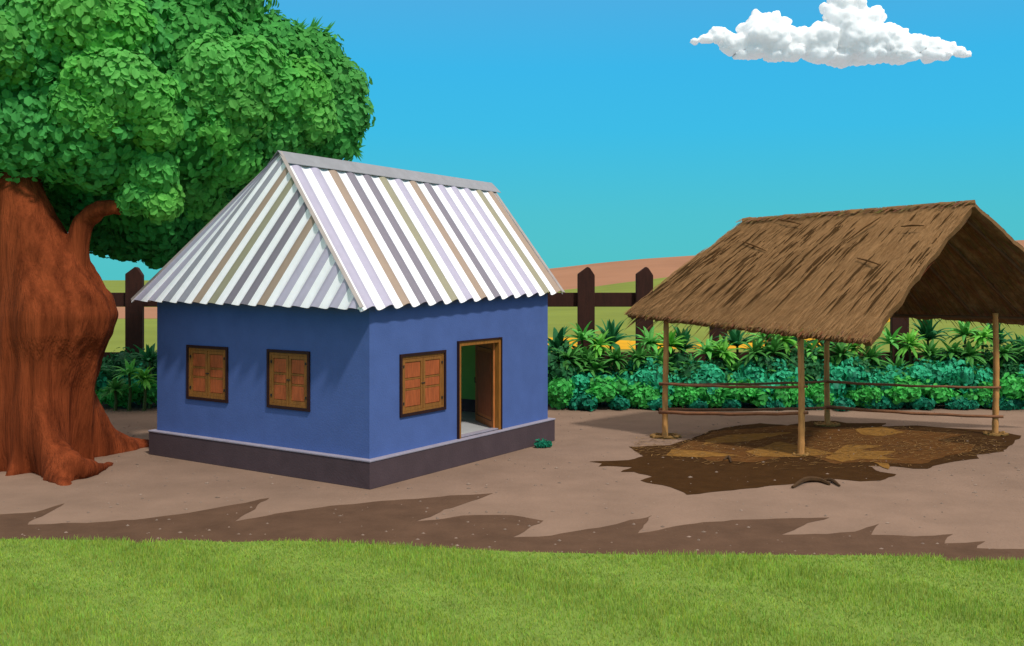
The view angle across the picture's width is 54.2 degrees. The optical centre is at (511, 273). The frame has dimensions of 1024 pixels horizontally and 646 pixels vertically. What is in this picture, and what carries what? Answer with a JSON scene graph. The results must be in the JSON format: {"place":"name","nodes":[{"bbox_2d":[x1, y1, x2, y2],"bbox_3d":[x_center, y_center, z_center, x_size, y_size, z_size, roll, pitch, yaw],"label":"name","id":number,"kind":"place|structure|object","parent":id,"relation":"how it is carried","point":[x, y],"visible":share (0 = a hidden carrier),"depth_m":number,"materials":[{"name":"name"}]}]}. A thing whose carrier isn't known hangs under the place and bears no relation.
{"place":"outdoors","nodes":[
{"label":"outdoors","id":0,"kind":"place"},
{"bbox_2d":[0,401,1023,548],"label":"yard","id":1,"kind":"structure","parent":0,"point":[573,498],"depth_m":18.00,"materials":[{"name":"brown soil"}]},
{"bbox_2d":[96,381,133,407],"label":"bush","id":2,"kind":"object","parent":1,"relation":"on","point":[109,400],"visible":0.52,"depth_m":28.75,"materials":[{"name":"green plant"}]},
{"bbox_2d":[99,377,130,410],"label":"fan palm","id":3,"kind":"object","parent":1,"relation":"on","point":[115,386],"visible":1,"depth_m":28.44,"materials":[{"name":"green plant"}]},
{"bbox_2d":[112,358,144,410],"bbox_3d":[-10.917,3.139,28.444,1.016,1.530,0.990,0,0,0],"label":"fan palm","id":4,"kind":"object","parent":1,"relation":"on","point":[129,371],"visible":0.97,"depth_m":28.45,"materials":[{"name":"green plant"}]},
{"bbox_2d":[101,347,156,380],"bbox_3d":[-11.739,3.014,30.399,2.613,1.641,2.208,0,0,-1],"label":"dark shrub","id":5,"kind":"object","parent":1,"relation":"on","point":[118,360],"visible":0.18,"depth_m":30.02,"materials":[{"name":"green plant"}]},
{"bbox_2d":[116,348,156,381],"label":"dark shrub","id":6,"kind":"object","parent":1,"relation":"on","point":[154,366],"visible":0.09,"depth_m":29.86,"materials":[{"name":"green plant"}]},
{"bbox_2d":[124,378,156,405],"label":"bush","id":7,"kind":"object","parent":1,"relation":"on","point":[151,393],"visible":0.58,"depth_m":28.68,"materials":[{"name":"green plant"}]},
{"bbox_2d":[128,366,156,410],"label":"fan palm","id":8,"kind":"object","parent":1,"relation":"on","point":[144,376],"visible":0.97,"depth_m":28.46,"materials":[{"name":"green plant"}]},
{"bbox_2d":[128,343,156,408],"bbox_3d":[-10.483,2.958,28.973,1.092,1.889,1.175,0,0,37],"label":"fan palm","id":9,"kind":"object","parent":1,"relation":"on","point":[149,355],"visible":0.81,"depth_m":28.95,"materials":[{"name":"green plant"}]},
{"bbox_2d":[0,0,375,485],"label":"tree","id":10,"kind":"object","parent":1,"relation":"on","point":[154,134],"visible":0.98,"depth_m":20.20,"materials":[{"name":"green plant"}]},
{"bbox_2d":[131,150,564,489],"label":"house","id":11,"kind":"structure","parent":1,"relation":"on","point":[346,323],"depth_m":20.21,"materials":[{"name":"paint"}]},
{"bbox_2d":[186,345,227,402],"bbox_3d":[-6.280,2.059,20.747,1.282,1.136,0.135,0,0,34],"label":"window","id":12,"kind":"structure","parent":11,"relation":"in","point":[206,366],"depth_m":20.73,"materials":[{"name":"brown wood"}]},
{"bbox_2d":[266,349,309,411],"bbox_3d":[-4.306,2.053,19.423,1.166,1.148,0.135,0,0,34],"label":"window","id":13,"kind":"structure","parent":11,"relation":"in","point":[287,371],"depth_m":19.40,"materials":[{"name":"brown wood"}]},
{"bbox_2d":[399,350,445,417],"bbox_3d":[-1.764,2.122,19.536,0.135,1.193,1.410,0,0,34],"label":"window","id":14,"kind":"structure","parent":11,"relation":"in","point":[422,375],"depth_m":19.48,"materials":[{"name":"brown wood"}]},
{"bbox_2d":[475,343,494,427],"bbox_3d":[-0.622,2.423,22.315,0.080,1.858,1.334,0,0,-19],"label":"door","id":15,"kind":"structure","parent":11,"relation":"in","point":[483,352],"depth_m":22.26,"materials":[{"name":"brown wood"}]},
{"bbox_2d":[0,493,1023,560],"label":"soil bank","id":16,"kind":"structure","parent":1,"relation":"on","point":[375,520],"depth_m":15.01,"materials":[{"name":"brown soil"}]},
{"bbox_2d":[3,408,1023,561],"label":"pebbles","id":17,"kind":"object","parent":1,"relation":"on","point":[542,484],"visible":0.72,"depth_m":17.77,"materials":[{"name":"grey stone"}]},
{"bbox_2d":[548,326,572,355],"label":"fan palm","id":18,"kind":"object","parent":1,"relation":"on","point":[557,337],"visible":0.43,"depth_m":30.54,"materials":[{"name":"green plant"}]},
{"bbox_2d":[548,377,574,409],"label":"bush","id":19,"kind":"object","parent":1,"relation":"on","point":[560,394],"visible":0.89,"depth_m":28.59,"materials":[{"name":"green plant"}]},
{"bbox_2d":[103,267,1021,365],"bbox_3d":[0.000,1.874,31.537,44.000,4.180,0.273,0,0,0],"label":"fence","id":20,"kind":"object","parent":1,"relation":"on","point":[585,299],"visible":0.06,"depth_m":31.40,"materials":[{"name":"brown wood"}]},
{"bbox_2d":[553,344,589,371],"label":"fan palm","id":21,"kind":"object","parent":1,"relation":"on","point":[570,354],"visible":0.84,"depth_m":29.55,"materials":[{"name":"green plant"}]},
{"bbox_2d":[548,339,597,386],"bbox_3d":[1.517,2.911,30.408,2.109,1.832,2.801,0,0,38],"label":"dark shrub","id":22,"kind":"object","parent":1,"relation":"on","point":[554,370],"visible":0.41,"depth_m":29.37,"materials":[{"name":"green plant"}]},
{"bbox_2d":[565,391,597,410],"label":"shrub tuft","id":23,"kind":"object","parent":1,"relation":"on","point":[582,401],"visible":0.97,"depth_m":28.46,"materials":[{"name":"green plant"}]},
{"bbox_2d":[562,322,604,363],"bbox_3d":[2.130,2.652,30.328,1.353,2.499,1.304,0,0,0],"label":"fan palm","id":24,"kind":"object","parent":1,"relation":"on","point":[581,335],"visible":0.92,"depth_m":30.28,"materials":[{"name":"green plant"}]},
{"bbox_2d":[571,370,601,398],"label":"round bush","id":25,"kind":"object","parent":1,"relation":"on","point":[581,381],"visible":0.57,"depth_m":29.13,"materials":[{"name":"teal plant"}]},
{"bbox_2d":[566,344,606,376],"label":"fan palm","id":26,"kind":"object","parent":1,"relation":"on","point":[581,356],"visible":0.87,"depth_m":29.70,"materials":[{"name":"green plant"}]},
{"bbox_2d":[580,355,614,402],"bbox_3d":[2.486,3.112,29.688,1.302,1.584,1.271,0,0,0],"label":"fan palm","id":27,"kind":"object","parent":1,"relation":"on","point":[598,368],"visible":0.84,"depth_m":29.58,"materials":[{"name":"green plant"}]},
{"bbox_2d":[584,330,614,402],"bbox_3d":[2.595,2.788,30.218,1.093,2.228,1.046,0,0,24],"label":"fan palm","id":28,"kind":"object","parent":1,"relation":"on","point":[599,348],"visible":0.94,"depth_m":30.09,"materials":[{"name":"green plant"}]},
{"bbox_2d":[584,375,629,402],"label":"bush","id":29,"kind":"object","parent":1,"relation":"on","point":[602,389],"visible":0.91,"depth_m":28.77,"materials":[{"name":"green plant"}]},
{"bbox_2d":[591,319,638,399],"bbox_3d":[3.016,2.631,30.646,1.654,2.542,1.664,0,0,-25],"label":"fan palm","id":30,"kind":"object","parent":1,"relation":"on","point":[613,333],"visible":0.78,"depth_m":30.66,"materials":[{"name":"green plant"}]},
{"bbox_2d":[597,345,635,377],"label":"fan palm","id":31,"kind":"object","parent":1,"relation":"on","point":[616,356],"visible":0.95,"depth_m":29.64,"materials":[{"name":"green plant"}]},
{"bbox_2d":[607,395,629,409],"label":"shrub tuft","id":32,"kind":"object","parent":1,"relation":"on","point":[620,402],"visible":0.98,"depth_m":28.62,"materials":[{"name":"green plant"}]},
{"bbox_2d":[621,342,656,369],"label":"fan palm","id":33,"kind":"object","parent":1,"relation":"on","point":[639,353],"visible":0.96,"depth_m":29.68,"materials":[{"name":"green plant"}]},
{"bbox_2d":[623,381,661,408],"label":"bush","id":34,"kind":"object","parent":1,"relation":"on","point":[640,396],"visible":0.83,"depth_m":28.77,"materials":[{"name":"green plant"}]},
{"bbox_2d":[629,326,662,357],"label":"fan palm","id":35,"kind":"object","parent":1,"relation":"on","point":[648,340],"visible":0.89,"depth_m":30.30,"materials":[{"name":"green plant"}]},
{"bbox_2d":[627,356,677,393],"bbox_3d":[4.147,3.113,29.573,1.894,1.360,1.551,0,0,-4],"label":"round bush","id":36,"kind":"object","parent":1,"relation":"on","point":[645,375],"visible":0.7,"depth_m":29.08,"materials":[{"name":"teal plant"}]},
{"bbox_2d":[647,396,672,409],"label":"shrub tuft","id":37,"kind":"object","parent":1,"relation":"on","point":[655,404],"visible":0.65,"depth_m":28.50,"materials":[{"name":"green plant"}]},
{"bbox_2d":[650,329,688,360],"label":"fan palm","id":38,"kind":"object","parent":1,"relation":"on","point":[673,341],"visible":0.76,"depth_m":30.15,"materials":[{"name":"green plant"}]},
{"bbox_2d":[651,347,702,382],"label":"dark shrub","id":39,"kind":"object","parent":1,"relation":"on","point":[678,358],"visible":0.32,"depth_m":29.87,"materials":[{"name":"green plant"}]},
{"bbox_2d":[659,325,702,353],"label":"fan palm","id":40,"kind":"object","parent":1,"relation":"on","point":[686,334],"visible":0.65,"depth_m":30.61,"materials":[{"name":"green plant"}]},
{"bbox_2d":[661,386,702,407],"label":"bush","id":41,"kind":"object","parent":1,"relation":"on","point":[682,395],"visible":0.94,"depth_m":28.81,"materials":[{"name":"green plant"}]},
{"bbox_2d":[676,361,724,401],"bbox_3d":[5.472,3.183,29.680,1.562,1.238,2.084,0,0,5],"label":"round bush","id":42,"kind":"object","parent":1,"relation":"on","point":[712,373],"visible":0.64,"depth_m":29.19,"materials":[{"name":"teal plant"}]},
{"bbox_2d":[690,335,723,361],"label":"fan palm","id":43,"kind":"object","parent":1,"relation":"on","point":[706,350],"visible":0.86,"depth_m":30.32,"materials":[{"name":"green plant"}]},
{"bbox_2d":[696,387,726,407],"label":"bush","id":44,"kind":"object","parent":1,"relation":"on","point":[708,398],"visible":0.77,"depth_m":28.74,"materials":[{"name":"green plant"}]},
{"bbox_2d":[704,335,740,370],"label":"fan palm","id":45,"kind":"object","parent":1,"relation":"on","point":[726,354],"visible":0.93,"depth_m":30.16,"materials":[{"name":"green plant"}]},
{"bbox_2d":[707,355,741,380],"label":"dark shrub","id":46,"kind":"object","parent":1,"relation":"on","point":[718,362],"visible":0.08,"depth_m":30.09,"materials":[{"name":"green plant"}]},
{"bbox_2d":[715,329,758,360],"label":"fan palm","id":47,"kind":"object","parent":1,"relation":"on","point":[735,338],"visible":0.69,"depth_m":30.69,"materials":[{"name":"green plant"}]},
{"bbox_2d":[721,379,773,407],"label":"bush","id":48,"kind":"object","parent":1,"relation":"on","point":[757,397],"visible":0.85,"depth_m":28.59,"materials":[{"name":"green plant"}]},
{"bbox_2d":[730,359,767,392],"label":"round bush","id":49,"kind":"object","parent":1,"relation":"on","point":[753,374],"visible":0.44,"depth_m":29.35,"materials":[{"name":"teal plant"}]},
{"bbox_2d":[738,339,772,404],"bbox_3d":[7.289,2.889,29.805,1.216,2.026,1.142,0,0,0],"label":"fan palm","id":50,"kind":"object","parent":1,"relation":"on","point":[754,348],"visible":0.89,"depth_m":29.70,"materials":[{"name":"green plant"}]},
{"bbox_2d":[735,348,789,378],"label":"dark shrub","id":51,"kind":"object","parent":1,"relation":"on","point":[762,360],"visible":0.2,"depth_m":29.51,"materials":[{"name":"green plant"}]},
{"bbox_2d":[756,395,784,410],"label":"shrub tuft","id":52,"kind":"object","parent":1,"relation":"on","point":[776,404],"visible":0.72,"depth_m":28.48,"materials":[{"name":"green plant"}]},
{"bbox_2d":[753,334,793,362],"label":"fan palm","id":53,"kind":"object","parent":1,"relation":"on","point":[774,347],"visible":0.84,"depth_m":29.70,"materials":[{"name":"green plant"}]},
{"bbox_2d":[755,357,797,395],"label":"round bush","id":54,"kind":"object","parent":1,"relation":"on","point":[780,375],"visible":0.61,"depth_m":29.04,"materials":[{"name":"teal plant"}]},
{"bbox_2d":[772,334,797,357],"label":"fan palm","id":55,"kind":"object","parent":1,"relation":"on","point":[789,340],"visible":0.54,"depth_m":29.93,"materials":[{"name":"green plant"}]},
{"bbox_2d":[770,375,808,407],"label":"bush","id":56,"kind":"object","parent":1,"relation":"on","point":[785,395],"visible":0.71,"depth_m":28.68,"materials":[{"name":"green plant"}]},
{"bbox_2d":[590,421,1020,494],"bbox_3d":[6.608,3.890,22.457,11.468,0.001,6.105,0,0,-38],"label":"mud patch","id":57,"kind":"object","parent":1,"relation":"on","point":[675,472],"visible":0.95,"depth_m":20.21,"materials":[{"name":"brown soil"}]},
{"bbox_2d":[631,426,1003,469],"bbox_3d":[6.989,3.869,22.604,8.740,0.021,5.782,0,0,0],"label":"loose straw","id":58,"kind":"object","parent":57,"relation":"on","point":[820,445],"visible":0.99,"depth_m":22.45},
{"bbox_2d":[667,425,974,463],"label":"trodden earth","id":59,"kind":"structure","parent":57,"relation":"on","point":[902,440],"depth_m":22.93,"materials":[{"name":"brown soil"}]},
{"bbox_2d":[666,449,738,456],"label":"straw litter","id":60,"kind":"object","parent":59,"relation":"on","point":[692,454],"visible":0.98,"depth_m":21.51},
{"bbox_2d":[703,432,790,444],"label":"straw litter","id":61,"kind":"object","parent":59,"relation":"on","point":[734,437],"visible":1,"depth_m":23.75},
{"bbox_2d":[746,442,832,456],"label":"straw litter","id":62,"kind":"object","parent":59,"relation":"on","point":[780,445],"visible":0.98,"depth_m":22.00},
{"bbox_2d":[826,445,896,461],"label":"straw litter","id":63,"kind":"object","parent":59,"relation":"on","point":[868,455],"visible":1,"depth_m":21.51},
{"bbox_2d":[855,427,903,435],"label":"straw litter","id":64,"kind":"object","parent":59,"relation":"on","point":[865,431],"visible":1,"depth_m":24.65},
{"bbox_2d":[774,340,844,383],"bbox_3d":[9.067,2.946,30.323,3.012,1.875,2.221,0,0,-9],"label":"dark shrub","id":65,"kind":"object","parent":1,"relation":"on","point":[814,372],"visible":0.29,"depth_m":29.64,"materials":[{"name":"green plant"}]},
{"bbox_2d":[791,476,829,487],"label":"fallen twig","id":66,"kind":"object","parent":1,"relation":"on","point":[810,479],"visible":1,"depth_m":18.61,"materials":[{"name":"brown wood"}]},
{"bbox_2d":[804,339,833,362],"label":"fan palm","id":67,"kind":"object","parent":1,"relation":"on","point":[812,346],"visible":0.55,"depth_m":30.15,"materials":[{"name":"green plant"}]},
{"bbox_2d":[807,383,838,406],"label":"bush","id":68,"kind":"object","parent":1,"relation":"on","point":[816,392],"visible":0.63,"depth_m":28.75,"materials":[{"name":"green plant"}]},
{"bbox_2d":[624,200,1023,455],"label":"thatched shelter","id":69,"kind":"object","parent":1,"relation":"on","point":[860,276],"visible":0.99,"depth_m":22.89,"materials":[{"name":"brown plant"}]},
{"bbox_2d":[817,359,847,398],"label":"round bush","id":70,"kind":"object","parent":1,"relation":"on","point":[836,373],"visible":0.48,"depth_m":29.04,"materials":[{"name":"teal plant"}]},
{"bbox_2d":[823,342,858,394],"bbox_3d":[9.810,2.891,29.846,1.172,2.022,1.150,0,0,41],"label":"fan palm","id":71,"kind":"object","parent":1,"relation":"on","point":[840,351],"visible":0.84,"depth_m":29.67,"materials":[{"name":"green plant"}]},
{"bbox_2d":[833,396,855,410],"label":"shrub tuft","id":72,"kind":"object","parent":1,"relation":"on","point":[844,402],"visible":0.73,"depth_m":28.50,"materials":[{"name":"green plant"}]},
{"bbox_2d":[820,352,884,389],"bbox_3d":[9.964,3.021,30.072,1.905,1.728,2.552,0,0,-26],"label":"dark shrub","id":73,"kind":"object","parent":1,"relation":"on","point":[861,362],"visible":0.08,"depth_m":29.33,"materials":[{"name":"green plant"}]},
{"bbox_2d":[838,351,879,392],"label":"round bush","id":74,"kind":"object","parent":1,"relation":"on","point":[857,373],"visible":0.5,"depth_m":29.13,"materials":[{"name":"teal plant"}]},
{"bbox_2d":[843,385,883,408],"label":"bush","id":75,"kind":"object","parent":1,"relation":"on","point":[865,394],"visible":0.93,"depth_m":28.79,"materials":[{"name":"green plant"}]},
{"bbox_2d":[857,344,891,366],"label":"fan palm","id":76,"kind":"object","parent":1,"relation":"on","point":[871,353],"visible":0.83,"depth_m":29.74,"materials":[{"name":"green plant"}]},
{"bbox_2d":[860,394,903,409],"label":"shrub tuft","id":77,"kind":"object","parent":1,"relation":"on","point":[884,402],"visible":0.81,"depth_m":28.64,"materials":[{"name":"green plant"}]},
{"bbox_2d":[872,363,909,390],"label":"round bush","id":78,"kind":"object","parent":1,"relation":"on","point":[892,373],"visible":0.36,"depth_m":29.30,"materials":[{"name":"teal plant"}]},
{"bbox_2d":[873,327,913,361],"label":"fan palm","id":79,"kind":"object","parent":1,"relation":"on","point":[890,340],"visible":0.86,"depth_m":30.30,"materials":[{"name":"green plant"}]},
{"bbox_2d":[881,354,913,375],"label":"fan palm","id":80,"kind":"object","parent":1,"relation":"on","point":[899,361],"visible":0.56,"depth_m":29.68,"materials":[{"name":"green plant"}]},
{"bbox_2d":[882,375,930,404],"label":"bush","id":81,"kind":"object","parent":1,"relation":"on","point":[898,394],"visible":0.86,"depth_m":28.56,"materials":[{"name":"green plant"}]},
{"bbox_2d":[893,328,927,366],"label":"fan palm","id":82,"kind":"object","parent":1,"relation":"on","point":[910,339],"visible":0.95,"depth_m":30.03,"materials":[{"name":"green plant"}]},
{"bbox_2d":[903,396,936,409],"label":"shrub tuft","id":83,"kind":"object","parent":1,"relation":"on","point":[923,402],"visible":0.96,"depth_m":28.62,"materials":[{"name":"green plant"}]},
{"bbox_2d":[902,319,954,345],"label":"fan palm","id":84,"kind":"object","parent":1,"relation":"on","point":[929,331],"visible":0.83,"depth_m":30.56,"materials":[{"name":"green plant"}]},
{"bbox_2d":[905,359,956,385],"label":"round bush","id":85,"kind":"object","parent":1,"relation":"on","point":[939,374],"visible":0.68,"depth_m":29.11,"materials":[{"name":"teal plant"}]},
{"bbox_2d":[916,339,946,366],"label":"fan palm","id":86,"kind":"object","parent":1,"relation":"on","point":[931,350],"visible":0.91,"depth_m":29.78,"materials":[{"name":"green plant"}]},
{"bbox_2d":[922,383,961,405],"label":"bush","id":87,"kind":"object","parent":1,"relation":"on","point":[940,395],"visible":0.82,"depth_m":28.75,"materials":[{"name":"green plant"}]},
{"bbox_2d":[934,339,970,361],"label":"fan palm","id":88,"kind":"object","parent":1,"relation":"on","point":[954,346],"visible":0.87,"depth_m":29.72,"materials":[{"name":"green plant"}]},
{"bbox_2d":[917,343,992,391],"bbox_3d":[13.512,2.976,30.596,2.161,1.816,2.546,0,0,-33],"label":"dark shrub","id":89,"kind":"object","parent":1,"relation":"on","point":[941,353],"visible":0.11,"depth_m":30.00,"materials":[{"name":"green plant"}]},
{"bbox_2d":[931,352,980,392],"bbox_3d":[12.970,3.026,29.795,1.912,1.397,1.431,0,0,38],"label":"round bush","id":90,"kind":"object","parent":1,"relation":"on","point":[965,376],"visible":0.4,"depth_m":29.20,"materials":[{"name":"teal plant"}]},
{"bbox_2d":[945,396,979,409],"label":"shrub tuft","id":91,"kind":"object","parent":1,"relation":"on","point":[962,403],"visible":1,"depth_m":28.64,"materials":[{"name":"green plant"}]},
{"bbox_2d":[942,321,985,349],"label":"fan palm","id":92,"kind":"object","parent":1,"relation":"on","point":[963,331],"visible":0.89,"depth_m":30.23,"materials":[{"name":"green plant"}]},
{"bbox_2d":[948,340,987,367],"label":"fan palm","id":93,"kind":"object","parent":1,"relation":"on","point":[973,352],"visible":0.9,"depth_m":29.53,"materials":[{"name":"green plant"}]},
{"bbox_2d":[957,364,999,395],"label":"round bush","id":94,"kind":"object","parent":1,"relation":"on","point":[986,375],"visible":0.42,"depth_m":29.22,"materials":[{"name":"teal plant"}]},
{"bbox_2d":[961,379,1004,407],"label":"bush","id":95,"kind":"object","parent":1,"relation":"on","point":[985,394],"visible":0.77,"depth_m":28.91,"materials":[{"name":"green plant"}]},
{"bbox_2d":[965,325,1001,360],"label":"fan palm","id":96,"kind":"object","parent":1,"relation":"on","point":[980,339],"visible":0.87,"depth_m":30.02,"materials":[{"name":"green plant"}]},
{"bbox_2d":[975,323,1021,343],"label":"fan palm","id":97,"kind":"object","parent":1,"relation":"on","point":[1001,338],"visible":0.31,"depth_m":30.67,"materials":[{"name":"green plant"}]},
{"bbox_2d":[984,341,1020,363],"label":"fan palm","id":98,"kind":"object","parent":1,"relation":"on","point":[1004,352],"visible":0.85,"depth_m":29.59,"materials":[{"name":"green plant"}]},
{"bbox_2d":[981,395,1023,409],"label":"shrub tuft","id":99,"kind":"object","parent":1,"relation":"on","point":[1014,404],"visible":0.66,"depth_m":28.56,"materials":[{"name":"green plant"}]},
{"bbox_2d":[982,342,1023,378],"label":"dark shrub","id":100,"kind":"object","parent":1,"relation":"on","point":[1008,367],"visible":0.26,"depth_m":29.78,"materials":[{"name":"green plant"}]},
{"bbox_2d":[991,372,1023,400],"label":"bush","id":101,"kind":"object","parent":1,"relation":"on","point":[1012,385],"visible":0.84,"depth_m":28.50,"materials":[{"name":"green plant"}]},
{"bbox_2d":[0,535,1023,645],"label":"grass bank","id":102,"kind":"structure","parent":0,"point":[887,628],"depth_m":11.91,"materials":[{"name":"plant"}]},
{"bbox_2d":[90,0,1023,279],"label":"sky","id":103,"kind":"structure","parent":0,"point":[606,134],"materials":[{"name":"blue"}]},
{"bbox_2d":[102,280,1023,351],"bbox_3d":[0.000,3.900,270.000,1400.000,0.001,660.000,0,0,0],"label":"ground","id":104,"kind":"structure","parent":0,"point":[559,318],"depth_m":72.69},
{"bbox_2d":[117,307,156,318],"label":"sand strip","id":105,"kind":"object","parent":104,"relation":"on","point":[150,312],"visible":0.07,"depth_m":100.53,"materials":[{"name":"sand"}]},
{"bbox_2d":[548,277,666,292],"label":"green hill","id":106,"kind":"structure","parent":0,"point":[626,287],"depth_m":179.83,"materials":[{"name":"green plant"}]},
{"bbox_2d":[548,319,889,348],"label":"crop field","id":107,"kind":"structure","parent":0,"point":[622,344],"depth_m":55.05,"materials":[{"name":"yellow plant"}]},
{"bbox_2d":[549,240,1023,289],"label":"sand hill","id":108,"kind":"structure","parent":0,"point":[609,273],"depth_m":253.54,"materials":[{"name":"sand"}]},
{"bbox_2d":[690,0,971,68],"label":"cloud","id":109,"kind":"structure","parent":0,"point":[845,34],"depth_m":888.93,"materials":[{"name":"white"}]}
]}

